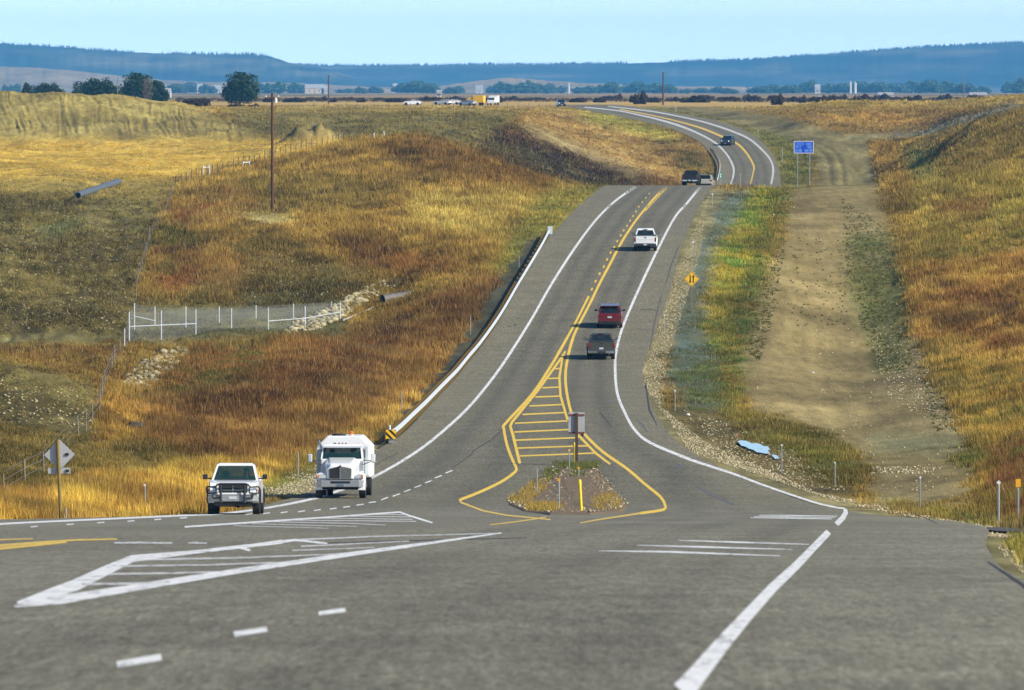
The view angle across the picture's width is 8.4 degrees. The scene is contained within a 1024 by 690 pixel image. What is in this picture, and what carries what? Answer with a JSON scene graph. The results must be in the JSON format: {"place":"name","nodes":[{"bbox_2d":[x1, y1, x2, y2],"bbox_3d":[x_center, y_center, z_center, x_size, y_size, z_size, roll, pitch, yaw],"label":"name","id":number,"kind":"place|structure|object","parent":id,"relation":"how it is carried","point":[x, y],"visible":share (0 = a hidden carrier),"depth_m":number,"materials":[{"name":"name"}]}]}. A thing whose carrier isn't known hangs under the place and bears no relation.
{"place":"outdoors","nodes":[
{"label":"outdoors","id":0,"kind":"place"},
{"bbox_2d":[0,67,368,92],"bbox_3d":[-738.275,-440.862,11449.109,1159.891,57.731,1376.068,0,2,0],"label":"foothill","id":1,"kind":"structure","parent":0,"point":[62,79],"depth_m":11347.22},
{"bbox_2d":[0,44,376,86],"bbox_3d":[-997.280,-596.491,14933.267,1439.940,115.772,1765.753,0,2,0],"label":"mesa","id":2,"kind":"structure","parent":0,"point":[198,67],"depth_m":14776.76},
{"bbox_2d":[2,41,280,61],"bbox_3d":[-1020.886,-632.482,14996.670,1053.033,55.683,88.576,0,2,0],"label":"pine woods","id":3,"kind":"object","parent":2,"relation":"on","point":[193,52],"visible":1,"depth_m":14982.00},
{"bbox_2d":[305,84,323,93],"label":"house","id":4,"kind":"structure","parent":0,"point":[313,89],"depth_m":7994.86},
{"bbox_2d":[0,105,1023,689],"bbox_3d":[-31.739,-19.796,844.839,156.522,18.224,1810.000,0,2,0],"label":"road","id":5,"kind":"structure","parent":0,"point":[858,601],"depth_m":79.05,"materials":[{"name":"asphalt"}]},
{"bbox_2d":[0,538,116,549],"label":"yellow centre lines","id":6,"kind":"object","parent":5,"relation":"on","point":[22,545],"visible":1,"depth_m":118.13,"materials":[{"name":"paint"}]},
{"bbox_2d":[114,542,206,543],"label":"lane dashes","id":7,"kind":"structure","parent":5,"relation":"on","point":[155,542],"depth_m":116.20,"materials":[{"name":"white paint"}]},
{"bbox_2d":[116,608,345,667],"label":"lane dashes","id":8,"kind":"object","parent":5,"relation":"on","point":[139,660],"visible":1,"depth_m":47.00,"materials":[{"name":"white paint"}]},
{"bbox_2d":[203,463,266,513],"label":"pickup truck","id":9,"kind":"object","parent":5,"relation":"on","point":[237,485],"visible":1,"depth_m":271.89,"materials":[{"name":"white metal"}]},
{"bbox_2d":[31,470,451,526],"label":"lane dashes","id":10,"kind":"object","parent":5,"relation":"on","point":[298,511],"visible":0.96,"depth_m":295.61,"materials":[{"name":"white paint"}]},
{"bbox_2d":[14,532,501,607],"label":"painted island","id":11,"kind":"structure","parent":5,"relation":"on","point":[58,594],"depth_m":77.82,"materials":[{"name":"white paint"}]},
{"bbox_2d":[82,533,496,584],"bbox_3d":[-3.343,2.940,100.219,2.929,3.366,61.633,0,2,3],"label":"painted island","id":12,"kind":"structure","parent":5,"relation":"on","point":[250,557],"depth_m":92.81,"materials":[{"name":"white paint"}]},
{"bbox_2d":[185,511,432,527],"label":"painted island","id":13,"kind":"structure","parent":5,"relation":"on","point":[308,518],"depth_m":206.51,"materials":[{"name":"white paint"}]},
{"bbox_2d":[0,188,634,524],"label":"edge line","id":14,"kind":"object","parent":5,"relation":"on","point":[498,369],"visible":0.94,"depth_m":396.74,"materials":[{"name":"white paint"}]},
{"bbox_2d":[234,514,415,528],"bbox_3d":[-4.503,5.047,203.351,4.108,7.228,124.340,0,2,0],"label":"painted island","id":15,"kind":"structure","parent":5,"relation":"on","point":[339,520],"depth_m":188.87,"materials":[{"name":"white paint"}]},
{"bbox_2d":[308,431,374,497],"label":"tank truck","id":16,"kind":"object","parent":5,"relation":"on","point":[345,462],"visible":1,"depth_m":324.22,"materials":[{"name":"white metal"}]},
{"bbox_2d":[385,226,552,444],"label":"guardrail","id":17,"kind":"object","parent":5,"relation":"on","point":[399,427],"visible":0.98,"depth_m":491.83,"materials":[{"name":"metal"}]},
{"bbox_2d":[459,499,550,519],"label":"line","id":18,"kind":"object","parent":5,"relation":"on","point":[461,502],"visible":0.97,"depth_m":267.19,"materials":[{"name":"yellow paint"}]},
{"bbox_2d":[460,296,588,500],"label":"line","id":19,"kind":"object","parent":5,"relation":"on","point":[518,409],"visible":1,"depth_m":434.92,"materials":[{"name":"yellow paint"}]},
{"bbox_2d":[509,351,610,464],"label":"hatching","id":20,"kind":"object","parent":5,"relation":"on","point":[562,404],"visible":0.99,"depth_m":420.37,"materials":[{"name":"yellow paint"}]},
{"bbox_2d":[508,466,626,514],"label":"traffic island","id":21,"kind":"structure","parent":5,"relation":"on","point":[570,483],"depth_m":324.43,"materials":[{"name":"soil"}]},
{"bbox_2d":[504,458,622,511],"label":"weeds","id":22,"kind":"object","parent":21,"relation":"on","point":[550,505],"visible":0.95,"depth_m":322.10,"materials":[{"name":"yellow plant"}]},
{"bbox_2d":[507,462,627,512],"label":"pebbles","id":23,"kind":"object","parent":21,"relation":"on","point":[524,508],"visible":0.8,"depth_m":332.78,"materials":[{"name":"stone"}]},
{"bbox_2d":[568,412,584,464],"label":"road sign","id":24,"kind":"object","parent":21,"relation":"on","point":[576,423],"visible":0.93,"depth_m":365.04,"materials":[{"name":"grey metal"}]},
{"bbox_2d":[578,479,582,510],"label":"marker bollard","id":25,"kind":"object","parent":21,"relation":"on","point":[580,494],"visible":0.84,"depth_m":264.65,"materials":[{"name":"yellow plastic"}]},
{"bbox_2d":[584,332,617,358],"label":"pickup truck","id":26,"kind":"object","parent":5,"relation":"on","point":[600,343],"visible":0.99,"depth_m":513.54,"materials":[{"name":"grey metal"}]},
{"bbox_2d":[595,303,624,327],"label":"suv","id":27,"kind":"object","parent":5,"relation":"on","point":[609,314],"visible":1,"depth_m":543.81,"materials":[{"name":"red metal"}]},
{"bbox_2d":[564,188,666,513],"bbox_3d":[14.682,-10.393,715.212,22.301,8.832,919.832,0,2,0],"label":"line","id":28,"kind":"object","parent":5,"relation":"on","point":[567,395],"visible":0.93,"depth_m":496.21,"materials":[{"name":"yellow paint"}]},
{"bbox_2d":[631,228,659,250],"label":"pickup truck","id":29,"kind":"object","parent":5,"relation":"on","point":[645,237],"visible":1,"depth_m":614.46,"materials":[{"name":"white metal"}]},
{"bbox_2d":[584,107,734,183],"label":"edge line","id":30,"kind":"object","parent":5,"relation":"on","point":[713,141],"visible":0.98,"depth_m":1357.18,"materials":[{"name":"white paint"}]},
{"bbox_2d":[608,399,737,505],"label":"tar stains","id":31,"kind":"object","parent":5,"relation":"on","point":[682,466],"visible":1,"depth_m":341.14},
{"bbox_2d":[331,244,1023,586],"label":"sealed cracks","id":32,"kind":"object","parent":5,"relation":"on","point":[1014,579],"visible":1,"depth_m":224.05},
{"bbox_2d":[619,109,754,182],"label":"line","id":33,"kind":"object","parent":5,"relation":"on","point":[739,145],"visible":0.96,"depth_m":1344.95,"materials":[{"name":"yellow paint"}]},
{"bbox_2d":[608,106,773,183],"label":"edge line","id":34,"kind":"object","parent":5,"relation":"on","point":[757,145],"visible":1,"depth_m":1357.18,"materials":[{"name":"white paint"}]},
{"bbox_2d":[682,170,701,184],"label":"pickup truck","id":35,"kind":"object","parent":5,"relation":"on","point":[691,176],"visible":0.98,"depth_m":855.24,"materials":[{"name":"black metal"}]},
{"bbox_2d":[700,175,715,184],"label":"suv","id":36,"kind":"object","parent":5,"relation":"on","point":[707,180],"visible":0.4,"depth_m":895.60,"materials":[{"name":"white metal"}]},
{"bbox_2d":[618,515,834,555],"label":"rumble bars","id":37,"kind":"object","parent":5,"relation":"on","point":[768,516],"visible":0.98,"depth_m":109.24,"materials":[{"name":"white paint"}]},
{"bbox_2d":[720,135,734,145],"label":"suv","id":38,"kind":"object","parent":5,"relation":"on","point":[727,140],"visible":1,"depth_m":1275.99,"materials":[{"name":"blue metal"}]},
{"bbox_2d":[614,187,844,508],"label":"edge line","id":39,"kind":"object","parent":5,"relation":"on","point":[615,374],"visible":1,"depth_m":437.79,"materials":[{"name":"white paint"}]},
{"bbox_2d":[674,509,847,689],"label":"edge line","id":40,"kind":"object","parent":5,"relation":"on","point":[695,675],"visible":1,"depth_m":52.45,"materials":[{"name":"white paint"}]},
{"bbox_2d":[0,91,1023,578],"bbox_3d":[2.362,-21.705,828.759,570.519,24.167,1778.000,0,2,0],"label":"ground","id":41,"kind":"structure","parent":0,"point":[814,215],"depth_m":597.82,"materials":[{"name":"soil"}]},
{"bbox_2d":[44,439,74,517],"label":"road sign","id":42,"kind":"object","parent":41,"relation":"on","point":[59,454],"visible":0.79,"depth_m":258.30,"materials":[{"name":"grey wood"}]},
{"bbox_2d":[2,338,119,487],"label":"wire fence","id":43,"kind":"object","parent":41,"relation":"on","point":[100,395],"visible":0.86,"depth_m":379.17,"materials":[{"name":"grey metal"}]},
{"bbox_2d":[74,179,121,198],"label":"pipe","id":44,"kind":"object","parent":41,"relation":"on","point":[92,190],"visible":0.99,"depth_m":768.87,"materials":[{"name":"metal"}]},
{"bbox_2d":[136,183,172,298],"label":"wire fence","id":45,"kind":"object","parent":41,"relation":"on","point":[147,246],"visible":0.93,"depth_m":630.90,"materials":[{"name":"grey metal"}]},
{"bbox_2d":[123,346,187,387],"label":"riprap","id":46,"kind":"object","parent":41,"relation":"on","point":[145,361],"visible":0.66,"depth_m":480.64,"materials":[{"name":"stone"}]},
{"bbox_2d":[0,199,344,427],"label":"pebbles","id":47,"kind":"object","parent":41,"relation":"on","point":[35,399],"visible":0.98,"depth_m":566.36,"materials":[{"name":"stone"}]},
{"bbox_2d":[124,302,340,346],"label":"chain link fence","id":48,"kind":"object","parent":41,"relation":"on","point":[202,314],"visible":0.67,"depth_m":551.71,"materials":[{"name":"metal"}]},
{"bbox_2d":[175,130,349,183],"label":"wire fence","id":49,"kind":"object","parent":41,"relation":"on","point":[257,157],"visible":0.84,"depth_m":891.07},
{"bbox_2d":[265,93,278,209],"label":"utility pole","id":50,"kind":"object","parent":41,"relation":"on","point":[272,158],"visible":0.89,"depth_m":697.84,"materials":[{"name":"brown wood"}]},
{"bbox_2d":[282,279,402,333],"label":"riprap","id":51,"kind":"object","parent":41,"relation":"on","point":[314,325],"visible":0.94,"depth_m":572.71,"materials":[{"name":"stone"}]},
{"bbox_2d":[380,291,413,301],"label":"culvert pipe","id":52,"kind":"object","parent":41,"relation":"on","point":[383,297],"visible":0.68,"depth_m":587.03,"materials":[{"name":"metal"}]},
{"bbox_2d":[292,103,551,110],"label":"wire fence","id":53,"kind":"object","parent":41,"relation":"on","point":[507,104],"visible":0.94,"depth_m":1317.29,"materials":[{"name":"grey metal"}]},
{"bbox_2d":[0,90,1023,564],"bbox_3d":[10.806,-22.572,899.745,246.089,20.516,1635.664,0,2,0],"label":"grass","id":54,"kind":"structure","parent":41,"relation":"on","point":[380,384],"depth_m":591.52,"materials":[{"name":"plant"}]},
{"bbox_2d":[263,198,1023,572],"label":"gravel","id":55,"kind":"structure","parent":41,"relation":"on","point":[731,456],"depth_m":384.19,"materials":[{"name":"gravel"}]},
{"bbox_2d":[685,272,698,312],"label":"warning sign","id":56,"kind":"object","parent":41,"relation":"on","point":[691,278],"visible":1,"depth_m":558.50,"materials":[{"name":"yellow metal"}]},
{"bbox_2d":[794,141,813,186],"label":"information sign","id":57,"kind":"object","parent":41,"relation":"on","point":[803,146],"visible":1,"depth_m":861.63,"materials":[{"name":"metal"}]},
{"bbox_2d":[684,193,968,502],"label":"pebbles","id":58,"kind":"object","parent":41,"relation":"on","point":[884,471],"visible":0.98,"depth_m":415.35,"materials":[{"name":"stone"}]},
{"bbox_2d":[745,199,956,431],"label":"weeds","id":59,"kind":"object","parent":41,"relation":"on","point":[769,323],"visible":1,"depth_m":567.48,"materials":[{"name":"green plant"}]},
{"bbox_2d":[871,105,1017,136],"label":"rubble","id":60,"kind":"object","parent":41,"relation":"on","point":[950,122],"visible":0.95,"depth_m":1221.31,"materials":[{"name":"stone"}]},
{"bbox_2d":[0,0,1023,65],"label":"sky","id":61,"kind":"structure","parent":0,"point":[331,32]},
{"bbox_2d":[329,78,822,92],"bbox_3d":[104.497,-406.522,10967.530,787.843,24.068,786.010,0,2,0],"label":"foothill","id":62,"kind":"structure","parent":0,"point":[469,87],"depth_m":10920.09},
{"bbox_2d":[168,92,1023,106],"bbox_3d":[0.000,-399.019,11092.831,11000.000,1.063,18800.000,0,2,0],"label":"distant plain","id":63,"kind":"structure","parent":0,"point":[174,96],"depth_m":4268.96,"materials":[{"name":"brown plant"}]},
{"bbox_2d":[30,82,65,93],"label":"tree","id":64,"kind":"object","parent":63,"relation":"on","point":[44,88],"visible":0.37,"depth_m":2147.13,"materials":[{"name":"green plant"}]},
{"bbox_2d":[71,77,123,94],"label":"tree","id":65,"kind":"object","parent":63,"relation":"on","point":[95,87],"visible":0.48,"depth_m":2046.61,"materials":[{"name":"green plant"}]},
{"bbox_2d":[119,71,154,99],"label":"tree","id":66,"kind":"object","parent":63,"relation":"on","point":[134,86],"visible":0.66,"depth_m":2076.89,"materials":[{"name":"green plant"}]},
{"bbox_2d":[142,76,152,99],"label":"tree","id":67,"kind":"object","parent":63,"relation":"on","point":[146,90],"visible":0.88,"depth_m":1998.27,"materials":[{"name":"brown plant"}]},
{"bbox_2d":[150,79,169,100],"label":"tree","id":68,"kind":"object","parent":63,"relation":"on","point":[161,92],"visible":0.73,"depth_m":2117.40,"materials":[{"name":"green plant"}]},
{"bbox_2d":[165,83,188,92],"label":"tree","id":69,"kind":"object","parent":63,"relation":"on","point":[178,88],"visible":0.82,"depth_m":8172.96,"materials":[{"name":"green plant"}]},
{"bbox_2d":[177,82,196,92],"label":"tree","id":70,"kind":"object","parent":63,"relation":"on","point":[192,88],"visible":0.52,"depth_m":9272.69,"materials":[{"name":"green plant"}]},
{"bbox_2d":[182,98,203,105],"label":"bush","id":71,"kind":"object","parent":63,"relation":"on","point":[195,102],"visible":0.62,"depth_m":1697.96,"materials":[{"name":"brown plant"}]},
{"bbox_2d":[197,83,217,92],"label":"tree","id":72,"kind":"object","parent":63,"relation":"on","point":[205,88],"visible":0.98,"depth_m":8581.79,"materials":[{"name":"green plant"}]},
{"bbox_2d":[219,71,260,103],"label":"tree","id":73,"kind":"object","parent":63,"relation":"on","point":[239,88],"visible":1,"depth_m":2047.12,"materials":[{"name":"green plant"}]},
{"bbox_2d":[260,80,287,93],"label":"tree","id":74,"kind":"object","parent":63,"relation":"on","point":[277,87],"visible":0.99,"depth_m":8055.77,"materials":[{"name":"green plant"}]},
{"bbox_2d":[286,81,304,92],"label":"tree","id":75,"kind":"object","parent":63,"relation":"on","point":[294,87],"visible":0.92,"depth_m":9024.09,"materials":[{"name":"green plant"}]},
{"bbox_2d":[399,81,423,92],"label":"tree","id":76,"kind":"object","parent":63,"relation":"on","point":[410,88],"visible":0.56,"depth_m":8232.90,"materials":[{"name":"green plant"}]},
{"bbox_2d":[416,83,440,92],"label":"tree","id":77,"kind":"object","parent":63,"relation":"on","point":[428,88],"visible":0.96,"depth_m":7995.16,"materials":[{"name":"green plant"}]},
{"bbox_2d":[442,87,461,93],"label":"tree","id":78,"kind":"object","parent":63,"relation":"on","point":[450,90],"visible":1,"depth_m":8161.83,"materials":[{"name":"green plant"}]},
{"bbox_2d":[467,96,485,105],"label":"box truck","id":79,"kind":"object","parent":63,"relation":"on","point":[480,100],"visible":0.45,"depth_m":1817.63,"materials":[{"name":"yellow metal"}]},
{"bbox_2d":[487,95,498,104],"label":"box truck","id":80,"kind":"object","parent":63,"relation":"on","point":[494,99],"visible":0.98,"depth_m":1847.42,"materials":[{"name":"white metal"}]},
{"bbox_2d":[491,81,506,92],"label":"tree","id":81,"kind":"object","parent":63,"relation":"on","point":[496,87],"visible":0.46,"depth_m":8674.02,"materials":[{"name":"green plant"}]},
{"bbox_2d":[500,81,531,92],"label":"tree","id":82,"kind":"object","parent":63,"relation":"on","point":[520,87],"visible":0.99,"depth_m":8098.40,"materials":[{"name":"green plant"}]},
{"bbox_2d":[523,79,540,92],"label":"tree","id":83,"kind":"object","parent":63,"relation":"on","point":[534,88],"visible":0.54,"depth_m":8309.87,"materials":[{"name":"green plant"}]},
{"bbox_2d":[175,96,964,102],"bbox_3d":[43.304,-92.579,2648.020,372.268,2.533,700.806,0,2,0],"label":"scrub","id":84,"kind":"object","parent":63,"relation":"on","point":[464,99],"visible":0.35,"depth_m":2450.27,"materials":[{"name":"green plant"}]},
{"bbox_2d":[570,85,596,93],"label":"tree","id":85,"kind":"object","parent":63,"relation":"on","point":[586,89],"visible":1,"depth_m":8319.26,"materials":[{"name":"green plant"}]},
{"bbox_2d":[599,82,621,93],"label":"tree","id":86,"kind":"object","parent":63,"relation":"on","point":[609,87],"visible":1,"depth_m":7978.73,"materials":[{"name":"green plant"}]},
{"bbox_2d":[622,81,646,92],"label":"tree","id":87,"kind":"object","parent":63,"relation":"on","point":[630,88],"visible":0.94,"depth_m":8730.98,"materials":[{"name":"green plant"}]},
{"bbox_2d":[632,90,647,103],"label":"bush","id":88,"kind":"object","parent":63,"relation":"on","point":[642,98],"visible":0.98,"depth_m":1998.20,"materials":[{"name":"green plant"}]},
{"bbox_2d":[633,82,661,92],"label":"tree","id":89,"kind":"object","parent":63,"relation":"on","point":[645,88],"visible":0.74,"depth_m":8665.07,"materials":[{"name":"green plant"}]},
{"bbox_2d":[653,84,678,93],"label":"tree","id":90,"kind":"object","parent":63,"relation":"on","point":[670,89],"visible":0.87,"depth_m":8174.30,"materials":[{"name":"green plant"}]},
{"bbox_2d":[690,95,710,102],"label":"bush","id":91,"kind":"object","parent":63,"relation":"on","point":[701,99],"visible":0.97,"depth_m":2247.38,"materials":[{"name":"green plant"}]},
{"bbox_2d":[746,86,772,93],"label":"tree","id":92,"kind":"object","parent":63,"relation":"on","point":[761,89],"visible":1,"depth_m":8293.50,"materials":[{"name":"green plant"}]},
{"bbox_2d":[770,92,784,104],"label":"bush","id":93,"kind":"object","parent":63,"relation":"on","point":[778,99],"visible":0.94,"depth_m":1898.39,"materials":[{"name":"green plant"}]},
{"bbox_2d":[775,85,801,93],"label":"tree","id":94,"kind":"object","parent":63,"relation":"on","point":[787,89],"visible":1,"depth_m":8060.93,"materials":[{"name":"green plant"}]},
{"bbox_2d":[803,79,816,92],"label":"tree","id":95,"kind":"object","parent":63,"relation":"on","point":[809,86],"visible":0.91,"depth_m":8915.89,"materials":[{"name":"green plant"}]},
{"bbox_2d":[828,83,848,92],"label":"tree","id":96,"kind":"object","parent":63,"relation":"on","point":[837,88],"visible":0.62,"depth_m":8988.76,"materials":[{"name":"green plant"}]},
{"bbox_2d":[844,81,869,92],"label":"tree","id":97,"kind":"object","parent":63,"relation":"on","point":[860,86],"visible":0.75,"depth_m":8748.28,"materials":[{"name":"green plant"}]},
{"bbox_2d":[861,82,890,92],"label":"tree","id":98,"kind":"object","parent":63,"relation":"on","point":[876,87],"visible":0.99,"depth_m":8703.35,"materials":[{"name":"green plant"}]},
{"bbox_2d":[886,83,910,92],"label":"tree","id":99,"kind":"object","parent":63,"relation":"on","point":[897,88],"visible":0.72,"depth_m":9194.90,"materials":[{"name":"green plant"}]},
{"bbox_2d":[903,80,927,92],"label":"tree","id":100,"kind":"object","parent":63,"relation":"on","point":[910,85],"visible":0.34,"depth_m":9322.75,"materials":[{"name":"green plant"}]},
{"bbox_2d":[914,79,943,93],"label":"tree","id":101,"kind":"object","parent":63,"relation":"on","point":[929,86],"visible":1,"depth_m":8186.58,"materials":[{"name":"green plant"}]},
{"bbox_2d":[940,80,956,92],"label":"tree","id":102,"kind":"object","parent":63,"relation":"on","point":[945,85],"visible":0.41,"depth_m":9134.77,"materials":[{"name":"green plant"}]},
{"bbox_2d":[948,83,978,93],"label":"tree","id":103,"kind":"object","parent":63,"relation":"on","point":[957,88],"visible":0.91,"depth_m":7973.39,"materials":[{"name":"green plant"}]},
{"bbox_2d":[1000,81,1015,92],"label":"tree","id":104,"kind":"object","parent":63,"relation":"on","point":[1006,87],"visible":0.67,"depth_m":9288.09,"materials":[{"name":"green plant"}]},
{"bbox_2d":[1011,77,1023,92],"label":"tree","id":105,"kind":"object","parent":63,"relation":"on","point":[1018,86],"visible":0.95,"depth_m":8194.55,"materials":[{"name":"green plant"}]},
{"bbox_2d":[306,42,1023,91],"bbox_3d":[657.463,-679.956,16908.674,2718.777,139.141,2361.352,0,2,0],"label":"mesa","id":106,"kind":"structure","parent":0,"point":[993,67],"depth_m":16664.07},
{"bbox_2d":[298,40,1022,65],"bbox_3d":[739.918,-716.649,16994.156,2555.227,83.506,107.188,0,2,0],"label":"pine woods","id":107,"kind":"object","parent":106,"relation":"on","point":[707,59],"visible":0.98,"depth_m":16988.52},
{"bbox_2d":[738,440,769,453],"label":"water","id":108,"kind":"structure","parent":0,"point":[756,447],"depth_m":390.11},
{"bbox_2d":[987,527,1023,531],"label":"side road","id":109,"kind":"structure","parent":0,"point":[998,529],"depth_m":145.92,"materials":[{"name":"asphalt"}]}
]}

